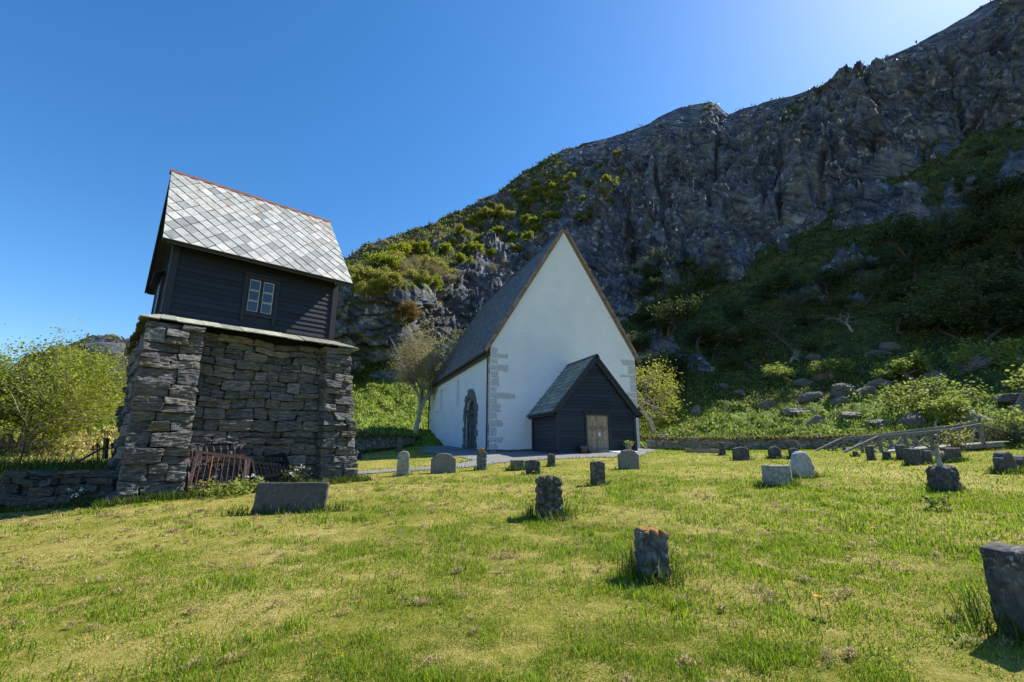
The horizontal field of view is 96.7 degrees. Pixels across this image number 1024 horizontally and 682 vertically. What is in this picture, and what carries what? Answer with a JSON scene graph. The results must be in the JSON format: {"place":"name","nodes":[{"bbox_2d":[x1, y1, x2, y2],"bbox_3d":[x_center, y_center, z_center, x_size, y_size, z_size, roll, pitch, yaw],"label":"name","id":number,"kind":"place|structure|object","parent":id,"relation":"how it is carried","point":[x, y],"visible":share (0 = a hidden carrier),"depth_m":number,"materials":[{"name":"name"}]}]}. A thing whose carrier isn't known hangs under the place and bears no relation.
{"place":"outdoors","nodes":[
{"label":"outdoors","id":0,"kind":"place"},
{"bbox_2d":[0,0,991,368],"label":"sky","id":1,"kind":"structure","parent":0,"point":[372,119],"materials":[{"name":"blue"}]},
{"bbox_2d":[358,446,655,473],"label":"gravel path","id":2,"kind":"structure","parent":0,"point":[504,457],"depth_m":23.09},
{"bbox_2d":[0,0,1023,458],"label":"mountain","id":3,"kind":"structure","parent":0,"point":[826,162],"depth_m":87.89,"materials":[{"name":"stone"}]},
{"bbox_2d":[76,438,114,462],"bbox_3d":[-11.600,3.090,12.851,1.122,0.687,0.165,0,-13,0],"label":"spear fence","id":4,"kind":"object","parent":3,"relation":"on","point":[105,448],"visible":0.94,"depth_m":12.83,"materials":[{"name":"black metal"}]},
{"bbox_2d":[186,444,246,485],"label":"iron gate","id":5,"kind":"structure","parent":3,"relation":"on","point":[199,457],"depth_m":11.62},
{"bbox_2d":[186,450,250,490],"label":"iron gate","id":6,"kind":"structure","parent":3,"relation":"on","point":[213,454],"depth_m":11.38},
{"bbox_2d":[250,452,292,478],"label":"iron gate","id":7,"kind":"structure","parent":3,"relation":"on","point":[254,469],"depth_m":12.40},
{"bbox_2d":[352,277,390,297],"bbox_3d":[-17.616,-6.393,54.444,5.339,2.690,4.312,-2,-14,7],"label":"hill shrub","id":8,"kind":"object","parent":3,"relation":"on","point":[368,286],"visible":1,"depth_m":54.27,"materials":[{"name":"green plant"}]},
{"bbox_2d":[364,264,398,284],"bbox_3d":[-16.564,-7.632,57.332,6.407,3.228,5.175,-2,-13,6],"label":"hill shrub","id":9,"kind":"object","parent":3,"relation":"on","point":[371,272],"visible":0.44,"depth_m":55.80,"materials":[{"name":"green plant"}]},
{"bbox_2d":[359,250,404,269],"bbox_3d":[-18.210,-11.929,64.903,4.805,3.268,6.025,-6,-15,25],"label":"hill shrub","id":10,"kind":"object","parent":3,"relation":"on","point":[392,262],"visible":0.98,"depth_m":64.53,"materials":[{"name":"green plant"}]},
{"bbox_2d":[373,271,412,290],"bbox_3d":[-15.312,-7.380,56.082,5.339,2.690,4.312,-4,-14,16],"label":"hill shrub","id":11,"kind":"object","parent":3,"relation":"on","point":[389,283],"visible":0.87,"depth_m":55.86,"materials":[{"name":"green plant"}]},
{"bbox_2d":[386,239,411,255],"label":"hill shrub","id":12,"kind":"object","parent":3,"relation":"on","point":[405,247],"visible":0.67,"depth_m":76.03,"materials":[{"name":"green plant"}]},
{"bbox_2d":[393,297,423,321],"bbox_3d":[-13.084,-3.906,57.578,5.302,2.704,5.004,-13,-18,42],"label":"hill shrub","id":13,"kind":"object","parent":3,"relation":"on","point":[410,310],"visible":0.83,"depth_m":56.86,"materials":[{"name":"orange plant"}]},
{"bbox_2d":[400,268,438,285],"bbox_3d":[-13.079,-8.334,62.935,5.873,2.959,4.744,3,-14,-12],"label":"hill shrub","id":14,"kind":"object","parent":3,"relation":"on","point":[413,275],"visible":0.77,"depth_m":61.75,"materials":[{"name":"green plant"}]},
{"bbox_2d":[382,311,460,432],"bbox_3d":[-7.851,2.993,43.197,9.923,12.024,9.771,-11,-17,38],"label":"budding tree","id":15,"kind":"object","parent":3,"relation":"on","point":[423,367],"visible":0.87,"depth_m":41.41,"materials":[{"name":"plant"}]},
{"bbox_2d":[420,255,453,273],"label":"hill shrub","id":16,"kind":"object","parent":3,"relation":"on","point":[435,260],"visible":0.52,"depth_m":76.04,"materials":[{"name":"green plant"}]},
{"bbox_2d":[0,0,1023,457],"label":"hill vegetation","id":17,"kind":"object","parent":3,"relation":"on","point":[696,422],"visible":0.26,"depth_m":50.80,"materials":[{"name":"plant"}]},
{"bbox_2d":[627,332,660,353],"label":"hillside tree","id":18,"kind":"object","parent":3,"relation":"on","point":[638,346],"visible":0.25,"depth_m":60.90,"materials":[{"name":"green plant"}]},
{"bbox_2d":[629,276,667,299],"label":"hillside tree","id":19,"kind":"object","parent":3,"relation":"on","point":[651,286],"visible":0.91,"depth_m":80.38,"materials":[{"name":"green plant"}]},
{"bbox_2d":[633,300,664,322],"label":"hillside tree","id":20,"kind":"object","parent":3,"relation":"on","point":[646,305],"visible":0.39,"depth_m":73.54,"materials":[{"name":"green plant"}]},
{"bbox_2d":[641,309,676,332],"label":"hillside tree","id":21,"kind":"object","parent":3,"relation":"on","point":[653,322],"visible":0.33,"depth_m":69.59,"materials":[{"name":"green plant"}]},
{"bbox_2d":[640,243,682,272],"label":"hillside tree","id":22,"kind":"object","parent":3,"relation":"on","point":[660,257],"visible":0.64,"depth_m":85.01,"materials":[{"name":"green plant"}]},
{"bbox_2d":[636,353,690,432],"bbox_3d":[12.300,4.784,44.581,9.806,8.761,8.440,-6,-15,25],"label":"young leaf tree","id":23,"kind":"object","parent":3,"relation":"on","point":[663,388],"visible":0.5,"depth_m":42.92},
{"bbox_2d":[637,345,695,390],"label":"hillside tree","id":24,"kind":"object","parent":3,"relation":"on","point":[666,356],"visible":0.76,"depth_m":54.37,"materials":[{"name":"green plant"}]},
{"bbox_2d":[644,290,708,338],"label":"hillside tree","id":25,"kind":"object","parent":3,"relation":"on","point":[671,314],"visible":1,"depth_m":59.79,"materials":[{"name":"green plant"}]},
{"bbox_2d":[667,275,718,300],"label":"hillside tree","id":26,"kind":"object","parent":3,"relation":"on","point":[689,290],"visible":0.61,"depth_m":78.19,"materials":[{"name":"green plant"}]},
{"bbox_2d":[682,256,726,288],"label":"hillside tree","id":27,"kind":"object","parent":3,"relation":"on","point":[705,274],"visible":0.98,"depth_m":79.12,"materials":[{"name":"green plant"}]},
{"bbox_2d":[679,323,730,354],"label":"hillside tree","id":28,"kind":"object","parent":3,"relation":"on","point":[703,331],"visible":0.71,"depth_m":62.97,"materials":[{"name":"green plant"}]},
{"bbox_2d":[700,345,739,361],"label":"hillside tree","id":29,"kind":"object","parent":3,"relation":"on","point":[716,350],"visible":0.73,"depth_m":60.33,"materials":[{"name":"green plant"}]},
{"bbox_2d":[722,304,749,324],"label":"hillside tree","id":30,"kind":"object","parent":3,"relation":"on","point":[731,313],"visible":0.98,"depth_m":66.17,"materials":[{"name":"green plant"}]},
{"bbox_2d":[710,316,773,349],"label":"hillside tree","id":31,"kind":"object","parent":3,"relation":"on","point":[736,336],"visible":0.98,"depth_m":60.13,"materials":[{"name":"green plant"}]},
{"bbox_2d":[732,305,804,358],"bbox_3d":[33.177,-0.731,59.063,7.532,7.206,8.523,-1,-13,6],"label":"hillside tree","id":32,"kind":"object","parent":3,"relation":"on","point":[762,324],"visible":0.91,"depth_m":57.86,"materials":[{"name":"green plant"}]},
{"bbox_2d":[760,361,796,381],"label":"rowan tree","id":33,"kind":"object","parent":3,"relation":"on","point":[781,370],"visible":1,"depth_m":47.59,"materials":[{"name":"green plant"}]},
{"bbox_2d":[749,261,808,305],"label":"hillside tree","id":34,"kind":"object","parent":3,"relation":"on","point":[776,282],"visible":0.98,"depth_m":65.47,"materials":[{"name":"green plant"}]},
{"bbox_2d":[768,286,821,321],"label":"hillside tree","id":35,"kind":"object","parent":3,"relation":"on","point":[789,299],"visible":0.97,"depth_m":61.40,"materials":[{"name":"green plant"}]},
{"bbox_2d":[780,408,809,415],"bbox_3d":[25.087,6.287,39.979,2.712,0.829,2.113,5,-14,-19],"label":"boulder","id":36,"kind":"object","parent":3,"relation":"on","point":[791,411],"visible":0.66,"depth_m":39.46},
{"bbox_2d":[797,392,823,402],"bbox_3d":[27.392,5.265,41.763,2.155,1.286,1.352,-3,-14,11],"label":"boulder","id":37,"kind":"object","parent":3,"relation":"on","point":[806,396],"visible":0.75,"depth_m":41.33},
{"bbox_2d":[804,357,855,378],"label":"rowan tree","id":38,"kind":"object","parent":3,"relation":"on","point":[830,365],"visible":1,"depth_m":45.58,"materials":[{"name":"green plant"}]},
{"bbox_2d":[806,262,857,294],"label":"hillside tree","id":39,"kind":"object","parent":3,"relation":"on","point":[829,277],"visible":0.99,"depth_m":62.82,"materials":[{"name":"green plant"}]},
{"bbox_2d":[830,383,854,396],"bbox_3d":[29.680,4.567,40.957,2.122,1.565,1.786,2,-14,-10],"label":"boulder","id":40,"kind":"object","parent":3,"relation":"on","point":[840,389],"visible":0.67,"depth_m":40.35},
{"bbox_2d":[833,250,868,277],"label":"hillside tree","id":41,"kind":"object","parent":3,"relation":"on","point":[845,263],"visible":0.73,"depth_m":63.69,"materials":[{"name":"green plant"}]},
{"bbox_2d":[842,264,910,306],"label":"hillside tree","id":42,"kind":"object","parent":3,"relation":"on","point":[872,281],"visible":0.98,"depth_m":58.20,"materials":[{"name":"green plant"}]},
{"bbox_2d":[858,250,905,273],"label":"hillside tree","id":43,"kind":"object","parent":3,"relation":"on","point":[891,255],"visible":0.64,"depth_m":63.09,"materials":[{"name":"green plant"}]},
{"bbox_2d":[857,242,910,265],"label":"hillside tree","id":44,"kind":"object","parent":3,"relation":"on","point":[882,251],"visible":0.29,"depth_m":65.37,"materials":[{"name":"green plant"}]},
{"bbox_2d":[859,203,925,257],"bbox_3d":[52.929,-14.610,62.928,7.272,5.825,7.652,-7,-15,27],"label":"hillside tree","id":45,"kind":"object","parent":3,"relation":"on","point":[906,230],"visible":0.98,"depth_m":62.78,"materials":[{"name":"green plant"}]},
{"bbox_2d":[876,281,924,306],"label":"hillside tree","id":46,"kind":"object","parent":3,"relation":"on","point":[907,290],"visible":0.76,"depth_m":57.09,"materials":[{"name":"green plant"}]},
{"bbox_2d":[867,348,938,382],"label":"rowan tree","id":47,"kind":"object","parent":3,"relation":"on","point":[906,365],"visible":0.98,"depth_m":40.38,"materials":[{"name":"green plant"}]},
{"bbox_2d":[886,301,932,333],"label":"hillside tree","id":48,"kind":"object","parent":3,"relation":"on","point":[899,324],"visible":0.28,"depth_m":52.96,"materials":[{"name":"green plant"}]},
{"bbox_2d":[894,411,925,425],"bbox_3d":[27.739,5.728,31.389,2.021,1.796,1.747,5,-14,-22],"label":"boulder","id":49,"kind":"object","parent":3,"relation":"on","point":[912,418],"visible":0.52,"depth_m":31.19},
{"bbox_2d":[848,373,992,422],"bbox_3d":[29.122,4.326,32.561,7.995,3.688,7.420,10,-17,-37],"label":"rowan tree","id":50,"kind":"object","parent":3,"relation":"on","point":[934,392],"visible":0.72,"depth_m":31.09,"materials":[{"name":"green plant"}]},
{"bbox_2d":[890,304,964,341],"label":"hillside tree","id":51,"kind":"object","parent":3,"relation":"on","point":[941,331],"visible":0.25,"depth_m":50.67,"materials":[{"name":"green plant"}]},
{"bbox_2d":[885,284,973,333],"bbox_3d":[45.414,-2.998,49.861,6.718,4.973,9.124,-13,-19,44],"label":"hillside tree","id":52,"kind":"object","parent":3,"relation":"on","point":[923,317],"visible":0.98,"depth_m":49.23,"materials":[{"name":"green plant"}]},
{"bbox_2d":[919,205,970,240],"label":"hillside tree","id":53,"kind":"object","parent":3,"relation":"on","point":[948,217],"visible":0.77,"depth_m":63.54,"materials":[{"name":"green plant"}]},
{"bbox_2d":[907,219,983,262],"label":"hillside tree","id":54,"kind":"object","parent":3,"relation":"on","point":[936,240],"visible":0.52,"depth_m":61.24,"materials":[{"name":"green plant"}]},
{"bbox_2d":[909,393,985,426],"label":"rowan tree","id":55,"kind":"object","parent":3,"relation":"on","point":[944,406],"visible":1,"depth_m":27.44,"materials":[{"name":"green plant"}]},
{"bbox_2d":[903,273,1001,317],"bbox_3d":[49.228,-4.387,51.303,6.943,4.992,7.856,3,-14,-11],"label":"hillside tree","id":56,"kind":"object","parent":3,"relation":"on","point":[940,307],"visible":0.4,"depth_m":49.83,"materials":[{"name":"green plant"}]},
{"bbox_2d":[920,284,986,325],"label":"hillside tree","id":57,"kind":"object","parent":3,"relation":"on","point":[961,309],"visible":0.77,"depth_m":48.37,"materials":[{"name":"green plant"}]},
{"bbox_2d":[945,173,986,194],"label":"hillside tree","id":58,"kind":"object","parent":3,"relation":"on","point":[978,179],"visible":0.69,"depth_m":68.22,"materials":[{"name":"green plant"}]},
{"bbox_2d":[915,261,1017,310],"bbox_3d":[48.993,-5.087,49.437,8.012,5.186,7.081,-8,-16,32],"label":"hillside tree","id":59,"kind":"object","parent":3,"relation":"on","point":[981,299],"visible":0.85,"depth_m":48.52,"materials":[{"name":"green plant"}]},
{"bbox_2d":[940,224,1002,257],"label":"hillside tree","id":60,"kind":"object","parent":3,"relation":"on","point":[965,245],"visible":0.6,"depth_m":59.31,"materials":[{"name":"green plant"}]},
{"bbox_2d":[949,355,995,372],"bbox_3d":[41.067,2.252,40.215,3.442,1.800,2.581,-2,-14,8],"label":"boulder","id":61,"kind":"object","parent":3,"relation":"on","point":[978,363],"visible":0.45,"depth_m":39.36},
{"bbox_2d":[949,177,1008,213],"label":"hillside tree","id":62,"kind":"object","parent":3,"relation":"on","point":[971,193],"visible":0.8,"depth_m":63.20,"materials":[{"name":"green plant"}]},
{"bbox_2d":[938,336,1023,375],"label":"rowan tree","id":63,"kind":"object","parent":3,"relation":"on","point":[1000,356],"visible":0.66,"depth_m":39.07,"materials":[{"name":"green plant"}]},
{"bbox_2d":[952,308,1023,344],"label":"hillside tree","id":64,"kind":"object","parent":3,"relation":"on","point":[991,326],"visible":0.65,"depth_m":47.13,"materials":[{"name":"green plant"}]},
{"bbox_2d":[960,187,1021,211],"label":"hillside tree","id":65,"kind":"object","parent":3,"relation":"on","point":[980,206],"visible":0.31,"depth_m":62.49,"materials":[{"name":"green plant"}]},
{"bbox_2d":[964,198,1023,242],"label":"hillside tree","id":66,"kind":"object","parent":3,"relation":"on","point":[1017,221],"visible":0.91,"depth_m":54.53,"materials":[{"name":"green plant"}]},
{"bbox_2d":[968,273,1023,298],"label":"hillside tree","id":67,"kind":"object","parent":3,"relation":"on","point":[999,287],"visible":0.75,"depth_m":49.57,"materials":[{"name":"green plant"}]},
{"bbox_2d":[972,305,1023,335],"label":"hillside tree","id":68,"kind":"object","parent":3,"relation":"on","point":[1001,313],"visible":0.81,"depth_m":46.81,"materials":[{"name":"green plant"}]},
{"bbox_2d":[975,167,1023,201],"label":"hillside tree","id":69,"kind":"object","parent":3,"relation":"on","point":[1012,184],"visible":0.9,"depth_m":61.27,"materials":[{"name":"green plant"}]},
{"bbox_2d":[990,241,1023,265],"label":"hillside tree","id":70,"kind":"object","parent":3,"relation":"on","point":[1008,250],"visible":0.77,"depth_m":54.34,"materials":[{"name":"green plant"}]},
{"bbox_2d":[994,393,1020,403],"bbox_3d":[34.407,4.018,31.244,1.808,0.896,1.302,-4,-14,17],"label":"boulder","id":71,"kind":"object","parent":3,"relation":"on","point":[1010,398],"visible":0.72,"depth_m":31.09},
{"bbox_2d":[1001,365,1023,414],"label":"rowan tree","id":72,"kind":"object","parent":3,"relation":"on","point":[1020,400],"visible":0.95,"depth_m":30.11,"materials":[{"name":"green plant"}]},
{"bbox_2d":[0,446,1023,681],"bbox_3d":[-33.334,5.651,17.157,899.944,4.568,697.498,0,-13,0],"label":"ground","id":73,"kind":"structure","parent":0,"point":[941,669],"depth_m":4.64,"materials":[{"name":"plant"}]},
{"bbox_2d":[0,441,89,465],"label":"netting fence","id":74,"kind":"object","parent":73,"relation":"on","point":[21,456],"visible":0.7,"depth_m":12.92,"materials":[{"name":"black metal"}]},
{"bbox_2d":[0,469,118,508],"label":"dry stone wall","id":75,"kind":"structure","parent":73,"relation":"on","point":[24,488],"depth_m":10.88,"materials":[{"name":"stone"}]},
{"bbox_2d":[0,319,128,452],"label":"willow bush","id":76,"kind":"object","parent":73,"relation":"on","point":[28,405],"visible":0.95,"depth_m":18.74,"materials":[{"name":"green plant"}]},
{"bbox_2d":[63,484,99,507],"bbox_3d":[-9.831,3.574,10.570,0.693,0.628,0.961,-6,-15,22],"label":"cow parsley","id":77,"kind":"object","parent":73,"relation":"on","point":[85,497],"visible":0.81,"depth_m":10.41,"materials":[{"name":"green plant"}]},
{"bbox_2d":[188,474,265,497],"bbox_3d":[-6.813,3.606,11.202,1.838,0.618,1.757,0,-13,0],"label":"nettle clump","id":78,"kind":"object","parent":73,"relation":"on","point":[242,485],"visible":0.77,"depth_m":10.92,"materials":[{"name":"green plant"}]},
{"bbox_2d":[104,169,358,504],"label":"bell tower","id":79,"kind":"structure","parent":73,"relation":"on","point":[230,343],"depth_m":12.97,"materials":[{"name":"stone"}]},
{"bbox_2d":[240,271,282,325],"bbox_3d":[-7.416,-1.228,13.415,1.040,1.480,0.140,12,-18,-41],"label":"window","id":80,"kind":"structure","parent":79,"relation":"in","point":[260,294],"depth_m":13.43,"materials":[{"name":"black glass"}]},
{"bbox_2d":[253,482,328,513],"bbox_3d":[-4.254,3.072,8.760,1.333,0.676,0.167,2,-14,-7],"label":"gravestone","id":81,"kind":"object","parent":73,"relation":"on","point":[306,495],"visible":0.76,"depth_m":8.74,"materials":[{"name":"stone"}]},
{"bbox_2d":[278,465,312,481],"bbox_3d":[-6.048,3.747,12.482,0.910,0.701,0.749,-3,-14,13],"label":"cow parsley","id":82,"kind":"object","parent":73,"relation":"on","point":[293,477],"visible":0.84,"depth_m":12.40,"materials":[{"name":"green plant"}]},
{"bbox_2d":[354,437,419,449],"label":"dry stone wall","id":83,"kind":"structure","parent":73,"relation":"on","point":[374,443],"depth_m":29.66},
{"bbox_2d":[396,451,409,475],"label":"gravestone","id":84,"kind":"object","parent":73,"relation":"on","point":[403,463],"visible":0.81,"depth_m":14.86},
{"bbox_2d":[430,453,455,472],"bbox_3d":[-2.339,4.225,15.530,0.856,0.775,0.166,1,-13,-6],"label":"gravestone","id":85,"kind":"object","parent":73,"relation":"on","point":[441,462],"visible":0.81,"depth_m":15.46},
{"bbox_2d":[476,448,486,469],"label":"gravestone","id":86,"kind":"object","parent":73,"relation":"on","point":[481,459],"visible":0.79,"depth_m":16.30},
{"bbox_2d":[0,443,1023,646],"bbox_3d":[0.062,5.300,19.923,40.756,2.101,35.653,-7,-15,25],"label":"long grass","id":87,"kind":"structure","parent":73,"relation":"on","point":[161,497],"depth_m":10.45,"materials":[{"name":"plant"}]},
{"bbox_2d":[0,474,1023,681],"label":"dry clippings","id":88,"kind":"object","parent":73,"relation":"on","point":[1004,640],"visible":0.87,"depth_m":5.50,"materials":[{"name":"plant"}]},
{"bbox_2d":[524,460,539,473],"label":"gravestone","id":89,"kind":"object","parent":73,"relation":"on","point":[531,466],"visible":0.75,"depth_m":14.64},
{"bbox_2d":[426,227,645,453],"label":"church","id":90,"kind":"structure","parent":73,"relation":"on","point":[545,358],"depth_m":28.79,"materials":[{"name":"paint"}]},
{"bbox_2d":[535,475,562,518],"bbox_3d":[0.647,2.782,7.984,0.493,0.805,0.375,2,-14,-7],"label":"gravestone","id":91,"kind":"object","parent":73,"relation":"on","point":[548,490],"visible":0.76,"depth_m":7.87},
{"bbox_2d":[590,461,605,485],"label":"gravestone","id":92,"kind":"object","parent":73,"relation":"on","point":[597,470],"visible":0.77,"depth_m":11.83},
{"bbox_2d":[617,450,639,468],"bbox_3d":[4.067,4.194,15.891,0.739,0.775,0.206,3,-14,-14],"label":"gravestone","id":93,"kind":"object","parent":73,"relation":"on","point":[628,458],"visible":0.82,"depth_m":15.81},
{"bbox_2d":[634,525,671,581],"bbox_3d":[1.494,2.301,4.864,0.326,0.590,0.328,2,-14,-7],"label":"gravestone","id":94,"kind":"object","parent":73,"relation":"on","point":[651,544],"visible":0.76,"depth_m":4.77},
{"bbox_2d":[732,447,749,460],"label":"gravestone","id":95,"kind":"object","parent":73,"relation":"on","point":[741,453],"visible":0.77,"depth_m":18.59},
{"bbox_2d":[761,465,792,486],"bbox_3d":[6.519,3.372,11.178,0.701,0.627,0.268,5,-14,-21],"label":"gravestone","id":96,"kind":"object","parent":73,"relation":"on","point":[781,473],"visible":0.65,"depth_m":11.08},
{"bbox_2d":[646,433,941,450],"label":"dry stone wall","id":97,"kind":"structure","parent":73,"relation":"on","point":[789,442],"depth_m":29.48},
{"bbox_2d":[790,451,814,477],"bbox_3d":[8.171,3.539,12.810,0.750,0.852,0.258,5,-14,-21],"label":"gravestone","id":98,"kind":"object","parent":73,"relation":"on","point":[801,463],"visible":0.76,"depth_m":12.73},
{"bbox_2d":[902,448,922,465],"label":"gravestone","id":99,"kind":"object","parent":73,"relation":"on","point":[912,456],"visible":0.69,"depth_m":15.63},
{"bbox_2d":[814,422,1012,452],"bbox_3d":[22.346,5.014,23.181,15.199,1.824,2.623,1,-13,-5],"label":"footbridge","id":100,"kind":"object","parent":73,"relation":"on","point":[904,435],"visible":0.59,"depth_m":22.14,"materials":[{"name":"grey wood"}]},
{"bbox_2d":[920,492,952,512],"bbox_3d":[7.433,2.852,7.962,0.459,0.388,0.498,-8,-16,31],"label":"dock weed","id":101,"kind":"object","parent":73,"relation":"on","point":[932,503],"visible":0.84,"depth_m":7.94,"materials":[{"name":"green plant"}]},
{"bbox_2d":[925,444,961,491],"bbox_3d":[9.658,2.923,10.245,0.600,1.164,0.527,4,-14,-17],"label":"cross monument","id":102,"kind":"object","parent":73,"relation":"on","point":[940,475],"visible":0.73,"depth_m":10.09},
{"bbox_2d":[939,447,961,462],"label":"gravestone","id":103,"kind":"object","parent":73,"relation":"on","point":[951,453],"visible":0.59,"depth_m":16.46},
{"bbox_2d":[934,425,978,451],"bbox_3d":[20.911,4.662,21.556,1.663,1.612,1.505,-5,-14,18],"label":"brush","id":104,"kind":"object","parent":73,"relation":"on","point":[954,440],"visible":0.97,"depth_m":21.38,"materials":[{"name":"green plant"}]},
{"bbox_2d":[958,418,1023,443],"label":"brush","id":105,"kind":"object","parent":73,"relation":"on","point":[987,430],"visible":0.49,"depth_m":23.38,"materials":[{"name":"green plant"}]},
{"bbox_2d":[968,404,1023,441],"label":"rowan tree","id":106,"kind":"object","parent":73,"relation":"on","point":[1012,413],"visible":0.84,"depth_m":24.22,"materials":[{"name":"green plant"}]},
{"bbox_2d":[979,542,1023,639],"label":"gravestone","id":107,"kind":"object","parent":73,"relation":"on","point":[1003,565],"visible":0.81,"depth_m":3.40,"materials":[{"name":"stone"}]},
{"bbox_2d":[992,451,1017,473],"bbox_3d":[14.265,3.567,13.168,0.920,0.724,0.247,7,-15,-28],"label":"gravestone","id":108,"kind":"object","parent":73,"relation":"on","point":[1003,459],"visible":0.63,"depth_m":13.03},
{"bbox_2d":[986,415,1023,444],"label":"brush","id":109,"kind":"object","parent":73,"relation":"on","point":[1020,436],"visible":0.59,"depth_m":23.48,"materials":[{"name":"green plant"}]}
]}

